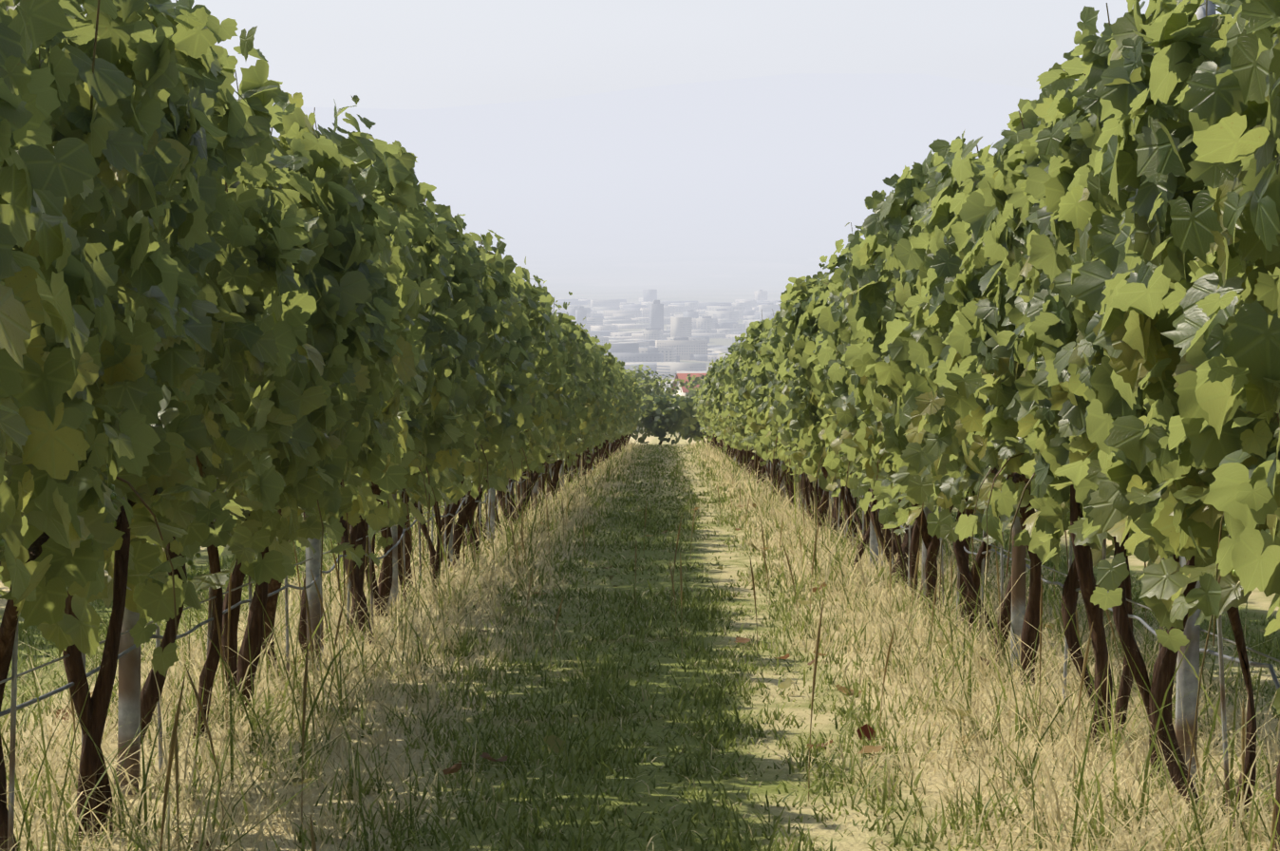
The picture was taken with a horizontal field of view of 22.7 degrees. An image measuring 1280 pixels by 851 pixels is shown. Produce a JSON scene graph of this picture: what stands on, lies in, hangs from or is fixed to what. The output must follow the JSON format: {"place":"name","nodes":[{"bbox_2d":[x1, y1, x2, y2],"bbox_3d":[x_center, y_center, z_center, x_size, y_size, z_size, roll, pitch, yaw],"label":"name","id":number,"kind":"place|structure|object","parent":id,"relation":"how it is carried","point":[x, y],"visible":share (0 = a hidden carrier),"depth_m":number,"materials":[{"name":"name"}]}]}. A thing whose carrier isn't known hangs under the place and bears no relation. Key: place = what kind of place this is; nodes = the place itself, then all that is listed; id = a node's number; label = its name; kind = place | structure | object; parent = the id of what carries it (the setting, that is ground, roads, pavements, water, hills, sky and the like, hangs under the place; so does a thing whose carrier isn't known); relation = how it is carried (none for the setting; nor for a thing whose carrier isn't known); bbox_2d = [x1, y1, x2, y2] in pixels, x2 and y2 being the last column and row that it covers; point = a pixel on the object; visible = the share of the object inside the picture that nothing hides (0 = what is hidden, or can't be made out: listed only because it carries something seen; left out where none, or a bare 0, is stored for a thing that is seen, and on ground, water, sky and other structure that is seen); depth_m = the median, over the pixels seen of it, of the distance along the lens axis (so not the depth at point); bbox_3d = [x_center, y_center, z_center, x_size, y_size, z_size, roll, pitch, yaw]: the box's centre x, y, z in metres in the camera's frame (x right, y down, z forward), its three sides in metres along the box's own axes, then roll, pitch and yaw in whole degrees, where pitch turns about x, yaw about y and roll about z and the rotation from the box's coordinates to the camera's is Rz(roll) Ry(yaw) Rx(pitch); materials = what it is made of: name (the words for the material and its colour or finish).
{"place":"outdoors","nodes":[
{"label":"outdoors","id":0,"kind":"place"},
{"bbox_2d":[0,73,1279,850],"bbox_3d":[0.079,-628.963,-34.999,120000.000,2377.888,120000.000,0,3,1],"label":"terrain","id":1,"kind":"structure","parent":0,"point":[729,190],"depth_m":10116.01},
{"bbox_2d":[7,457,595,850],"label":"stakes","id":2,"kind":"object","parent":1,"relation":"on","point":[13,737],"visible":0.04,"depth_m":9.81,"materials":[{"name":"metal"}]},
{"bbox_2d":[0,440,615,716],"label":"drip hose","id":3,"kind":"object","parent":2,"relation":"attached to","point":[59,689],"visible":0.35,"depth_m":9.54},
{"bbox_2d":[0,0,646,850],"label":"vine","id":4,"kind":"object","parent":1,"relation":"on","point":[296,319],"depth_m":8.46,"materials":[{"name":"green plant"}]},
{"bbox_2d":[0,430,529,581],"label":"grapes","id":5,"kind":"object","parent":4,"relation":"attached to","point":[113,496],"visible":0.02,"depth_m":8.60,"materials":[{"name":"food"}]},
{"bbox_2d":[117,438,624,796],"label":"posts","id":6,"kind":"object","parent":1,"relation":"on","point":[129,691],"depth_m":8.30,"materials":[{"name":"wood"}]},
{"bbox_2d":[0,6,546,683],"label":"wires","id":7,"kind":"object","parent":6,"relation":"attached to","point":[152,622],"visible":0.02,"depth_m":8.52,"materials":[{"name":"grey metal"}]},
{"bbox_2d":[53,501,1148,850],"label":"fallen leaves","id":8,"kind":"object","parent":1,"relation":"on","point":[553,741],"visible":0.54,"depth_m":10.10,"materials":[{"name":"brown plant"}]},
{"bbox_2d":[0,429,1279,850],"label":"grass","id":9,"kind":"structure","parent":1,"relation":"on","point":[178,695],"depth_m":10.17,"materials":[{"name":"beige plant"}]},
{"bbox_2d":[532,282,781,395],"bbox_3d":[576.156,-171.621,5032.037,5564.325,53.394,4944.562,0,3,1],"label":"town building","id":10,"kind":"structure","parent":1,"relation":"on","point":[679,327],"depth_m":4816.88,"materials":[{"name":"grey concrete"}]},
{"bbox_2d":[674,389,691,395],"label":"house walls","id":11,"kind":"structure","parent":1,"relation":"on","point":[681,393],"depth_m":558.18,"materials":[{"name":"white paint"}]},
{"bbox_2d":[674,380,682,390],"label":"house gables","id":12,"kind":"object","parent":11,"relation":"on","point":[678,385],"visible":0.25,"depth_m":560.01,"materials":[{"name":"white paint"}]},
{"bbox_2d":[670,373,706,392],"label":"house roof","id":13,"kind":"structure","parent":11,"relation":"on","point":[682,376],"depth_m":558.51,"materials":[{"name":"tile"}]},
{"bbox_2d":[716,0,1216,795],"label":"posts","id":14,"kind":"object","parent":1,"relation":"on","point":[1188,687],"depth_m":8.28,"materials":[{"name":"wood"}]},
{"bbox_2d":[825,13,1279,662],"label":"wires","id":15,"kind":"object","parent":14,"relation":"attached to","point":[1148,608],"depth_m":8.26,"materials":[{"name":"grey metal"}]},
{"bbox_2d":[730,456,1231,822],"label":"stakes","id":16,"kind":"object","parent":1,"relation":"on","point":[1222,686],"visible":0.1,"depth_m":10.82,"materials":[{"name":"metal"}]},
{"bbox_2d":[777,462,1279,689],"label":"drip hose","id":17,"kind":"object","parent":16,"relation":"attached to","point":[1236,660],"visible":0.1,"depth_m":9.07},
{"bbox_2d":[693,0,1279,850],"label":"vine","id":18,"kind":"object","parent":1,"relation":"on","point":[1075,281],"depth_m":8.49,"materials":[{"name":"green plant"}]},
{"bbox_2d":[745,0,1279,788],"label":"vine canes","id":19,"kind":"object","parent":18,"relation":"attached to","point":[1015,517],"visible":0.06,"depth_m":10.43,"materials":[{"name":"brown wood"}]},
{"bbox_2d":[838,451,1238,577],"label":"grapes","id":20,"kind":"object","parent":18,"relation":"hanging from","point":[968,495],"visible":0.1,"depth_m":13.46,"materials":[{"name":"food"}]},
{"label":"tree trunk and branches","id":21,"kind":"object","parent":1,"relation":"on","visible":0},
{"bbox_2d":[625,364,707,444],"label":"trees","id":22,"kind":"object","parent":21,"relation":"on","point":[667,409],"visible":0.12,"depth_m":108.38,"materials":[{"name":"green plant"}]},
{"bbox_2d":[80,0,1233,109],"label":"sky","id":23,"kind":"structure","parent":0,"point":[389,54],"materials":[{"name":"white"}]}
]}

